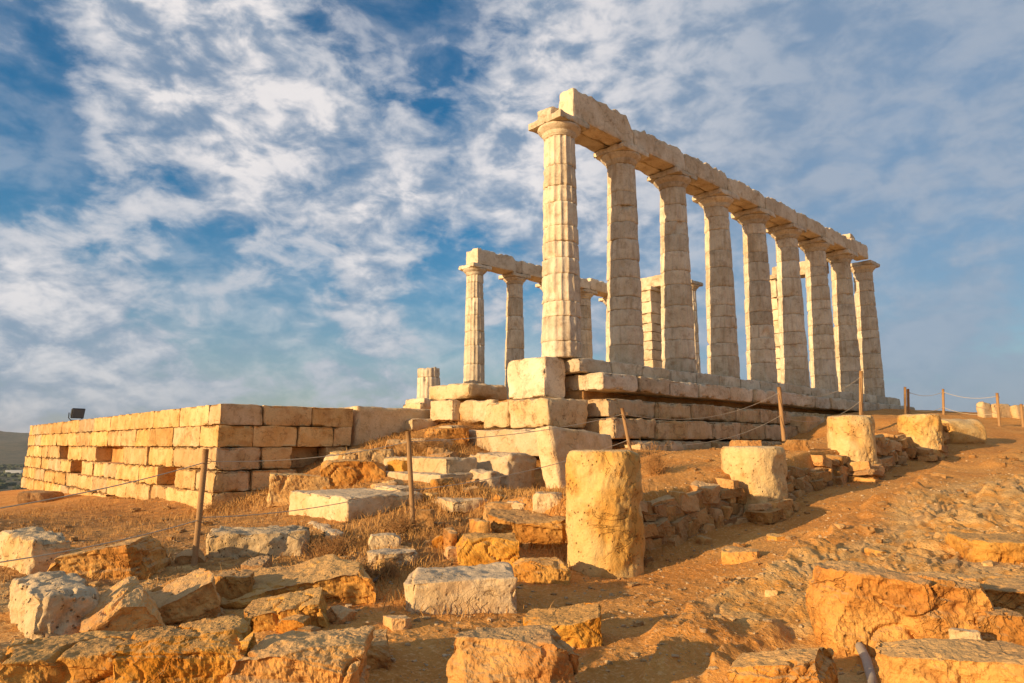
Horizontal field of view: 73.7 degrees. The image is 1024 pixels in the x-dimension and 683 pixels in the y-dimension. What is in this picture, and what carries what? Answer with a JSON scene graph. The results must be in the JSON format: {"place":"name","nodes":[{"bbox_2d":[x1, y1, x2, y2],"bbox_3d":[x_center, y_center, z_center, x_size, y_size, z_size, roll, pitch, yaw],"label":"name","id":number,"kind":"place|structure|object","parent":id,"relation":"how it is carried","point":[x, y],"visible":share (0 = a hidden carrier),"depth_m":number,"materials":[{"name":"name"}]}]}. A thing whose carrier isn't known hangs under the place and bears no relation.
{"place":"outdoors","nodes":[
{"label":"outdoors","id":0,"kind":"place"},
{"bbox_2d":[0,409,1023,682],"bbox_3d":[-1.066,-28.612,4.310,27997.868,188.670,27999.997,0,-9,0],"label":"ground","id":1,"kind":"structure","parent":0,"point":[782,609],"depth_m":7.87,"materials":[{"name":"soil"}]},
{"bbox_2d":[0,526,71,574],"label":"stone block","id":2,"kind":"object","parent":1,"relation":"on","point":[31,541],"depth_m":7.78,"materials":[{"name":"stone"}]},
{"bbox_2d":[8,571,99,639],"bbox_3d":[-3.761,2.199,5.581,0.489,0.512,1.339,8,-12,-43],"label":"stone block","id":3,"kind":"object","parent":1,"relation":"on","point":[41,604],"depth_m":5.22,"materials":[{"name":"stone"}]},
{"bbox_2d":[0,630,134,682],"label":"rock","id":4,"kind":"object","parent":1,"relation":"on","point":[83,657],"visible":0.61,"depth_m":3.49,"materials":[{"name":"stone"}]},
{"bbox_2d":[47,535,170,580],"bbox_3d":[-4.471,2.466,7.527,1.081,0.454,0.774,-9,-8,-6],"label":"rock","id":5,"kind":"object","parent":1,"relation":"on","point":[144,557],"visible":0.63,"depth_m":7.30,"materials":[{"name":"stone"}]},
{"bbox_2d":[79,576,165,632],"bbox_3d":[-3.023,2.217,5.330,0.506,0.507,0.550,-29,19,-26],"label":"rock","id":6,"kind":"object","parent":1,"relation":"on","point":[127,604],"visible":0.47,"depth_m":5.21,"materials":[{"name":"stone"}]},
{"bbox_2d":[110,615,256,682],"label":"rock","id":7,"kind":"object","parent":1,"relation":"on","point":[206,650],"visible":0.88,"depth_m":3.56,"materials":[{"name":"stone"}]},
{"bbox_2d":[146,568,224,625],"bbox_3d":[-2.881,2.318,5.867,0.727,0.407,0.591,-18,11,-22],"label":"rock","id":8,"kind":"object","parent":1,"relation":"on","point":[193,596],"visible":0.53,"depth_m":5.78,"materials":[{"name":"stone"}]},
{"bbox_2d":[21,403,352,509],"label":"terrace wall","id":9,"kind":"structure","parent":1,"relation":"on","point":[76,456],"depth_m":17.34,"materials":[{"name":"stone"}]},
{"bbox_2d":[214,569,254,599],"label":"rock","id":10,"kind":"object","parent":1,"relation":"on","point":[231,584],"visible":0.48,"depth_m":6.28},
{"bbox_2d":[205,525,309,557],"bbox_3d":[-3.262,2.647,8.801,1.272,0.501,0.840,2,-9,-12],"label":"stone block","id":11,"kind":"object","parent":1,"relation":"on","point":[275,541],"depth_m":8.49,"materials":[{"name":"stone"}]},
{"bbox_2d":[244,587,328,632],"bbox_3d":[-1.829,2.275,5.604,0.688,0.326,0.466,-7,1,-10],"label":"rock","id":12,"kind":"object","parent":1,"relation":"on","point":[266,613],"visible":0.52,"depth_m":5.47,"materials":[{"name":"stone"}]},
{"bbox_2d":[220,554,375,608],"bbox_3d":[-2.124,2.430,6.685,1.538,0.395,0.953,-6,-2,-13],"label":"rock","id":13,"kind":"object","parent":1,"relation":"on","point":[336,578],"visible":0.59,"depth_m":6.46,"materials":[{"name":"stone"}]},
{"bbox_2d":[222,625,374,682],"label":"rock","id":14,"kind":"object","parent":1,"relation":"on","point":[329,656],"visible":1,"depth_m":3.61,"materials":[{"name":"stone"}]},
{"bbox_2d":[267,472,330,506],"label":"rock","id":15,"kind":"object","parent":1,"relation":"on","point":[282,486],"visible":0.7,"depth_m":13.15,"materials":[{"name":"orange stone"}]},
{"bbox_2d":[300,528,369,557],"bbox_3d":[-2.199,2.536,8.436,0.807,0.470,0.904,-5,-10,32],"label":"dry shrub","id":16,"kind":"object","parent":1,"relation":"on","point":[336,546],"visible":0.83,"depth_m":8.40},
{"bbox_2d":[320,459,385,489],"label":"rock","id":17,"kind":"object","parent":1,"relation":"on","point":[350,472],"visible":0.61,"depth_m":13.41,"materials":[{"name":"stone"}]},
{"bbox_2d":[289,488,422,521],"bbox_3d":[-2.604,2.757,11.344,1.452,0.543,2.020,8,-12,-42],"label":"stone block","id":18,"kind":"object","parent":1,"relation":"on","point":[301,499],"depth_m":10.74,"materials":[{"name":"stone"}]},
{"bbox_2d":[367,629,390,669],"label":"rock","id":19,"kind":"object","parent":1,"relation":"on","point":[378,654],"visible":0.3,"depth_m":4.49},
{"bbox_2d":[340,406,430,445],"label":"wall end block","id":20,"kind":"structure","parent":1,"relation":"on","point":[371,422],"depth_m":18.26,"materials":[{"name":"stone"}]},
{"bbox_2d":[367,548,417,567],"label":"rock","id":21,"kind":"object","parent":1,"relation":"on","point":[396,554],"visible":0.66,"depth_m":7.81,"materials":[{"name":"stone"}]},
{"bbox_2d":[0,421,800,620],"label":"dry grass","id":22,"kind":"structure","parent":1,"relation":"on","point":[487,493],"depth_m":10.56,"materials":[{"name":"plant"}]},
{"bbox_2d":[405,418,437,430],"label":"stone slab","id":23,"kind":"structure","parent":1,"relation":"on","point":[415,423],"depth_m":18.71,"materials":[{"name":"stone"}]},
{"bbox_2d":[430,400,459,420],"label":"stone block","id":24,"kind":"structure","parent":23,"relation":"on","point":[444,410],"depth_m":18.59,"materials":[{"name":"stone"}]},
{"bbox_2d":[429,383,506,402],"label":"stone slab","id":25,"kind":"structure","parent":24,"relation":"on","point":[462,392],"depth_m":18.88,"materials":[{"name":"stone"}]},
{"bbox_2d":[385,471,472,482],"bbox_3d":[-1.436,2.845,13.437,1.463,0.590,1.999,8,-12,-42],"label":"stone slab","id":26,"kind":"object","parent":1,"relation":"on","point":[424,476],"depth_m":12.71,"materials":[{"name":"stone"}]},
{"bbox_2d":[384,456,476,473],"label":"stone slab","id":27,"kind":"structure","parent":26,"relation":"on","point":[443,465],"depth_m":13.05,"materials":[{"name":"stone"}]},
{"bbox_2d":[0,371,863,565],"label":"rope fence","id":28,"kind":"object","parent":1,"relation":"on","point":[200,503],"visible":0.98,"depth_m":9.45,"materials":[{"name":"wood"}]},
{"bbox_2d":[432,497,486,512],"bbox_3d":[-0.882,2.605,10.972,0.660,0.233,1.050,5,-10,-30],"label":"stone slab","id":29,"kind":"object","parent":1,"relation":"on","point":[457,505],"depth_m":10.55,"materials":[{"name":"stone"}]},
{"bbox_2d":[404,562,517,614],"bbox_3d":[-0.489,2.401,6.481,1.067,0.478,0.860,1,-9,-6],"label":"stone block","id":30,"kind":"object","parent":1,"relation":"on","point":[481,588],"depth_m":6.12,"materials":[{"name":"stone"}]},
{"bbox_2d":[456,532,519,567],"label":"rock","id":31,"kind":"object","parent":1,"relation":"on","point":[475,548],"visible":0.57,"depth_m":7.97,"materials":[{"name":"stone"}]},
{"bbox_2d":[470,451,536,488],"bbox_3d":[-0.218,2.751,13.694,0.852,1.069,1.311,8,-12,-42],"label":"stone block","id":32,"kind":"object","parent":1,"relation":"on","point":[505,463],"depth_m":13.27,"materials":[{"name":"stone"}]},
{"bbox_2d":[0,424,1023,645],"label":"rubble","id":33,"kind":"object","parent":1,"relation":"on","point":[863,528],"visible":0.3,"depth_m":9.87,"materials":[{"name":"stone"}]},
{"bbox_2d":[446,624,579,682],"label":"rock","id":34,"kind":"object","parent":1,"relation":"on","point":[545,653],"visible":1,"depth_m":3.69,"materials":[{"name":"stone"}]},
{"bbox_2d":[487,508,566,549],"bbox_3d":[0.246,2.637,9.396,1.198,0.553,1.017,0,-3,1],"label":"rock","id":35,"kind":"object","parent":1,"relation":"on","point":[533,529],"visible":0.52,"depth_m":8.97,"materials":[{"name":"stone"}]},
{"bbox_2d":[512,557,570,584],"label":"rock","id":36,"kind":"object","parent":1,"relation":"on","point":[545,570],"visible":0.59,"depth_m":7.54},
{"bbox_2d":[523,602,602,647],"bbox_3d":[0.400,2.248,5.225,0.609,0.342,0.476,-8,-4,9],"label":"rock","id":37,"kind":"object","parent":1,"relation":"on","point":[577,625],"visible":0.6,"depth_m":5.08,"materials":[{"name":"stone"}]},
{"bbox_2d":[535,426,611,488],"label":"leaning slab","id":38,"kind":"structure","parent":1,"relation":"on","point":[556,445],"depth_m":12.88,"materials":[{"name":"stone"}]},
{"bbox_2d":[565,449,645,578],"bbox_3d":[1.157,2.300,8.503,1.009,1.885,0.986,0,-9,0],"label":"column drum","id":39,"kind":"object","parent":1,"relation":"on","point":[605,529],"depth_m":8.15,"materials":[{"name":"stone"}]},
{"bbox_2d":[612,440,666,450],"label":"foundation block","id":40,"kind":"structure","parent":1,"relation":"on","point":[639,446],"depth_m":16.11,"materials":[{"name":"stone"}]},
{"bbox_2d":[577,417,655,438],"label":"foundation block","id":41,"kind":"structure","parent":40,"relation":"on","point":[638,428],"depth_m":15.94,"materials":[{"name":"stone"}]},
{"bbox_2d":[587,398,654,418],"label":"foundation block","id":42,"kind":"structure","parent":41,"relation":"on","point":[603,408],"depth_m":16.20,"materials":[{"name":"stone"}]},
{"bbox_2d":[460,391,849,440],"bbox_3d":[5.008,3.967,28.276,21.539,2.784,13.382,8,-12,-42],"label":"temple foundation","id":43,"kind":"object","parent":1,"relation":"on","point":[586,395],"visible":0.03,"depth_m":18.83,"materials":[{"name":"stone"}]},
{"bbox_2d":[405,398,432,408],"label":"plinth block","id":44,"kind":"structure","parent":43,"relation":"on","point":[424,400],"depth_m":28.10,"materials":[{"name":"stone"}]},
{"bbox_2d":[417,367,439,397],"bbox_3d":[-3.542,1.776,29.066,1.005,1.346,1.009,8,-12,-42],"label":"column stub","id":45,"kind":"object","parent":44,"relation":"on","point":[427,378],"depth_m":28.68,"materials":[{"name":"stone"}]},
{"bbox_2d":[565,372,637,393],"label":"step block","id":46,"kind":"structure","parent":43,"relation":"on","point":[602,382],"depth_m":16.27,"materials":[{"name":"stone"}]},
{"bbox_2d":[564,358,611,375],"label":"stylobate block","id":47,"kind":"structure","parent":46,"relation":"on","point":[574,366],"depth_m":16.31,"materials":[{"name":"stone"}]},
{"bbox_2d":[528,109,589,359],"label":"temple column","id":48,"kind":"structure","parent":47,"relation":"on","point":[559,131],"depth_m":16.73,"materials":[{"name":"stone"}]},
{"bbox_2d":[559,88,633,145],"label":"architrave block","id":49,"kind":"structure","parent":48,"relation":"on","point":[607,124],"depth_m":17.96,"materials":[{"name":"stone"}]},
{"bbox_2d":[622,376,670,396],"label":"step block","id":50,"kind":"structure","parent":43,"relation":"on","point":[649,387],"depth_m":17.15,"materials":[{"name":"stone"}]},
{"bbox_2d":[609,361,641,376],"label":"stylobate block","id":51,"kind":"structure","parent":50,"relation":"on","point":[626,369],"depth_m":17.26,"materials":[{"name":"stone"}]},
{"bbox_2d":[593,141,648,365],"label":"temple column","id":52,"kind":"structure","parent":51,"relation":"on","point":[620,160],"depth_m":18.44,"materials":[{"name":"stone"}]},
{"bbox_2d":[633,130,684,170],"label":"architrave block","id":53,"kind":"structure","parent":52,"relation":"on","point":[663,156],"depth_m":19.81,"materials":[{"name":"stone"}]},
{"bbox_2d":[641,286,662,367],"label":"porch pillar","id":54,"kind":"structure","parent":43,"relation":"on","point":[651,308],"depth_m":35.48,"materials":[{"name":"stone"}]},
{"bbox_2d":[652,381,697,398],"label":"step block","id":55,"kind":"structure","parent":43,"relation":"on","point":[679,390],"depth_m":18.11,"materials":[{"name":"stone"}]},
{"bbox_2d":[682,383,729,400],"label":"step block","id":56,"kind":"structure","parent":43,"relation":"on","point":[708,392],"depth_m":19.11,"materials":[{"name":"stone"}]},
{"bbox_2d":[696,373,718,384],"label":"stylobate block","id":57,"kind":"structure","parent":56,"relation":"on","point":[702,378],"depth_m":19.82,"materials":[{"name":"stone"}]},
{"bbox_2d":[647,166,696,372],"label":"temple column","id":58,"kind":"structure","parent":57,"relation":"on","point":[677,316],"depth_m":20.13,"materials":[{"name":"stone"}]},
{"bbox_2d":[683,154,727,191],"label":"architrave block","id":59,"kind":"structure","parent":58,"relation":"on","point":[709,178],"depth_m":21.49,"materials":[{"name":"stone"}]},
{"bbox_2d":[717,387,752,402],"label":"step block","id":60,"kind":"structure","parent":43,"relation":"on","point":[738,395],"depth_m":20.18,"materials":[{"name":"stone"}]},
{"bbox_2d":[718,375,740,387],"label":"stylobate block","id":61,"kind":"structure","parent":60,"relation":"on","point":[728,381],"depth_m":20.63,"materials":[{"name":"stone"}]},
{"bbox_2d":[692,188,739,378],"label":"temple column","id":62,"kind":"structure","parent":61,"relation":"on","point":[722,347],"depth_m":21.85,"materials":[{"name":"stone"}]},
{"bbox_2d":[727,178,764,208],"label":"architrave block","id":63,"kind":"structure","parent":62,"relation":"on","point":[750,198],"depth_m":23.22,"materials":[{"name":"stone"}]},
{"bbox_2d":[770,274,780,382],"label":"porch pillar","id":64,"kind":"structure","parent":43,"relation":"on","point":[774,291],"depth_m":29.22,"materials":[{"name":"stone"}]},
{"bbox_2d":[776,394,814,407],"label":"step block","id":65,"kind":"structure","parent":43,"relation":"on","point":[804,401],"depth_m":23.08,"materials":[{"name":"stone"}]},
{"bbox_2d":[776,383,795,392],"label":"stylobate block","id":66,"kind":"structure","parent":65,"relation":"on","point":[789,388],"depth_m":23.18,"materials":[{"name":"stone"}]},
{"bbox_2d":[731,207,777,382],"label":"temple column","id":67,"kind":"structure","parent":66,"relation":"on","point":[760,351],"depth_m":23.56,"materials":[{"name":"stone"}]},
{"bbox_2d":[795,385,810,395],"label":"stylobate block","id":68,"kind":"structure","parent":43,"relation":"on","point":[804,390],"depth_m":24.09,"materials":[{"name":"stone"}]},
{"bbox_2d":[766,223,810,387],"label":"temple column","id":69,"kind":"structure","parent":68,"relation":"on","point":[794,369],"depth_m":25.27,"materials":[{"name":"stone"}]},
{"bbox_2d":[765,197,796,224],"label":"architrave block","id":70,"kind":"structure","parent":69,"relation":"on","point":[783,213],"depth_m":24.92,"materials":[{"name":"stone"}]},
{"bbox_2d":[839,391,851,399],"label":"stylobate block","id":71,"kind":"structure","parent":43,"relation":"on","point":[846,395],"depth_m":26.57,"materials":[{"name":"stone"}]},
{"bbox_2d":[798,237,838,390],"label":"temple column","id":72,"kind":"structure","parent":71,"relation":"on","point":[822,368],"depth_m":26.97,"materials":[{"name":"stone"}]},
{"bbox_2d":[875,403,888,409],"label":"step block","id":73,"kind":"structure","parent":43,"relation":"on","point":[879,406],"depth_m":27.82,"materials":[{"name":"stone"}]},
{"bbox_2d":[864,394,876,402],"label":"stylobate block","id":74,"kind":"structure","parent":73,"relation":"on","point":[871,398],"depth_m":28.29,"materials":[{"name":"stone"}]},
{"bbox_2d":[826,249,860,392],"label":"temple column","id":75,"kind":"structure","parent":74,"relation":"on","point":[847,357],"depth_m":28.68,"materials":[{"name":"stone"}]},
{"bbox_2d":[639,440,683,450],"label":"foundation block","id":76,"kind":"structure","parent":1,"relation":"on","point":[675,448],"depth_m":16.62,"materials":[{"name":"stone"}]},
{"bbox_2d":[630,420,687,439],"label":"foundation block","id":77,"kind":"structure","parent":76,"relation":"on","point":[671,430],"depth_m":16.93,"materials":[{"name":"stone"}]},
{"bbox_2d":[673,440,710,448],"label":"foundation block","id":78,"kind":"structure","parent":1,"relation":"on","point":[703,445],"depth_m":17.50,"materials":[{"name":"stone"}]},
{"bbox_2d":[685,421,712,439],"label":"foundation block","id":79,"kind":"structure","parent":78,"relation":"on","point":[698,430],"depth_m":17.81,"materials":[{"name":"stone"}]},
{"bbox_2d":[645,402,690,420],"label":"foundation block","id":80,"kind":"structure","parent":79,"relation":"on","point":[664,411],"depth_m":17.40,"materials":[{"name":"stone"}]},
{"bbox_2d":[640,477,748,550],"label":"rubble wall","id":81,"kind":"structure","parent":1,"relation":"on","point":[677,518],"depth_m":9.84,"materials":[{"name":"stone"}]},
{"bbox_2d":[721,546,759,564],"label":"rock","id":82,"kind":"object","parent":1,"relation":"on","point":[730,555],"visible":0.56,"depth_m":7.98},
{"bbox_2d":[721,446,787,511],"bbox_3d":[3.982,2.631,11.169,1.046,1.826,1.034,0,-9,0],"label":"column drum","id":83,"kind":"object","parent":1,"relation":"on","point":[759,473],"depth_m":10.82,"materials":[{"name":"stone"}]},
{"bbox_2d":[743,499,799,524],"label":"stone block","id":84,"kind":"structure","parent":1,"relation":"on","point":[775,511],"depth_m":10.50,"materials":[{"name":"stone"}]},
{"bbox_2d":[727,647,837,682],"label":"rock","id":85,"kind":"object","parent":1,"relation":"on","point":[806,665],"visible":1,"depth_m":3.73,"materials":[{"name":"stone"}]},
{"bbox_2d":[786,454,849,500],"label":"rubble wall","id":86,"kind":"structure","parent":1,"relation":"on","point":[830,470],"depth_m":12.57,"materials":[{"name":"stone"}]},
{"bbox_2d":[827,415,877,477],"bbox_3d":[6.991,2.415,14.016,0.938,1.801,0.928,0,-9,0],"label":"column drum","id":87,"kind":"object","parent":1,"relation":"on","point":[852,438],"depth_m":13.70,"materials":[{"name":"stone"}]},
{"bbox_2d":[847,461,890,483],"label":"rubble wall","id":88,"kind":"structure","parent":1,"relation":"on","point":[864,472],"depth_m":13.25,"materials":[{"name":"stone"}]},
{"bbox_2d":[875,433,916,472],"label":"rubble wall","id":89,"kind":"structure","parent":1,"relation":"on","point":[898,450],"depth_m":15.33,"materials":[{"name":"stone"}]},
{"bbox_2d":[805,560,993,656],"bbox_3d":[2.604,1.857,4.579,1.166,0.624,0.571,4,-8,11],"label":"rock","id":90,"kind":"object","parent":1,"relation":"on","point":[850,604],"visible":0.7,"depth_m":4.42,"materials":[{"name":"stone"}]},
{"bbox_2d":[896,414,944,456],"bbox_3d":[9.882,2.496,16.487,0.971,1.478,0.970,0,-9,0],"label":"column drum","id":91,"kind":"object","parent":1,"relation":"on","point":[922,430],"depth_m":16.15,"materials":[{"name":"stone"}]},
{"bbox_2d":[942,423,949,445],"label":"rubble wall","id":92,"kind":"structure","parent":1,"relation":"on","point":[945,427],"depth_m":17.79,"materials":[{"name":"stone"}]},
{"bbox_2d":[874,638,1023,682],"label":"rock","id":93,"kind":"object","parent":1,"relation":"on","point":[933,660],"visible":1,"depth_m":3.46,"materials":[{"name":"stone"}]},
{"bbox_2d":[941,419,986,443],"bbox_3d":[11.918,2.477,18.286,1.130,0.817,0.824,2,-9,-15],"label":"fallen drum","id":94,"kind":"object","parent":1,"relation":"on","point":[961,431],"visible":0.56,"depth_m":17.95,"materials":[{"name":"stone"}]},
{"bbox_2d":[945,531,1023,563],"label":"rock","id":95,"kind":"object","parent":1,"relation":"on","point":[996,547],"visible":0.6,"depth_m":6.26,"materials":[{"name":"stone"}]},
{"bbox_2d":[953,573,1023,609],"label":"rock","id":96,"kind":"object","parent":1,"relation":"on","point":[1004,591],"visible":0.32,"depth_m":4.94,"materials":[{"name":"stone"}]},
{"bbox_2d":[975,607,1023,645],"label":"rock","id":97,"kind":"object","parent":1,"relation":"on","point":[1001,624],"visible":0.38,"depth_m":4.20,"materials":[{"name":"stone"}]},
{"bbox_3d":[0.930,3.023,16.303,1.515,0.593,2.516,8,-12,-42],"label":"corner block","id":98,"kind":"object","parent":1,"relation":"on","visible":0},
{"bbox_2d":[468,429,584,455],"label":"corner block","id":99,"kind":"structure","parent":98,"relation":"on","point":[523,442],"depth_m":15.38,"materials":[{"name":"stone"}]},
{"bbox_2d":[484,402,532,428],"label":"corner block","id":100,"kind":"structure","parent":99,"relation":"on","point":[497,415],"depth_m":16.28,"materials":[{"name":"stone"}]},
{"bbox_2d":[508,398,587,428],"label":"corner block","id":101,"kind":"structure","parent":99,"relation":"on","point":[540,413],"depth_m":15.45,"materials":[{"name":"stone"}]},
{"bbox_3d":[0.519,1.434,16.431,0.758,0.073,1.101,8,-12,-42],"label":"corner block","id":102,"kind":"object","parent":101,"relation":"on","visible":0},
{"bbox_2d":[507,356,564,399],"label":"corner block","id":103,"kind":"structure","parent":102,"relation":"on","point":[536,378],"depth_m":16.09,"materials":[{"name":"stone"}]},
{"bbox_2d":[0,0,1023,432],"label":"sky","id":104,"kind":"structure","parent":0,"point":[203,202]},
{"bbox_3d":[16.983,3.074,30.462,1.845,0.359,1.317,8,-12,-42],"label":"step block","id":105,"kind":"object","parent":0,"visible":0},
{"bbox_2d":[887,397,900,404],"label":"stylobate block","id":106,"kind":"structure","parent":105,"relation":"on","point":[891,400],"depth_m":30.14,"materials":[{"name":"stone"}]},
{"bbox_2d":[850,260,884,396],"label":"temple column","id":107,"kind":"structure","parent":106,"relation":"on","point":[868,336],"depth_m":30.37,"materials":[{"name":"stone"}]},
{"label":"stylobate block","id":108,"kind":"object","parent":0,"visible":0},
{"bbox_2d":[458,262,491,383],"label":"temple column","id":109,"kind":"structure","parent":108,"relation":"on","point":[474,346],"depth_m":30.86,"materials":[{"name":"stone"}]},
{"bbox_2d":[466,248,521,274],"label":"architrave block","id":110,"kind":"structure","parent":109,"relation":"on","point":[501,264],"depth_m":31.85,"materials":[{"name":"stone"}]},
{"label":"stylobate block","id":111,"kind":"object","parent":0,"visible":0},
{"bbox_2d":[499,272,530,398],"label":"temple column","id":112,"kind":"structure","parent":111,"relation":"on","point":[514,341],"depth_m":32.65,"materials":[{"name":"stone"}]},
{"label":"stylobate block","id":113,"kind":"object","parent":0,"visible":0},
{"bbox_2d":[580,288,597,358],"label":"temple column","id":114,"kind":"structure","parent":113,"relation":"on","point":[586,324],"depth_m":36.08,"materials":[{"name":"stone"}]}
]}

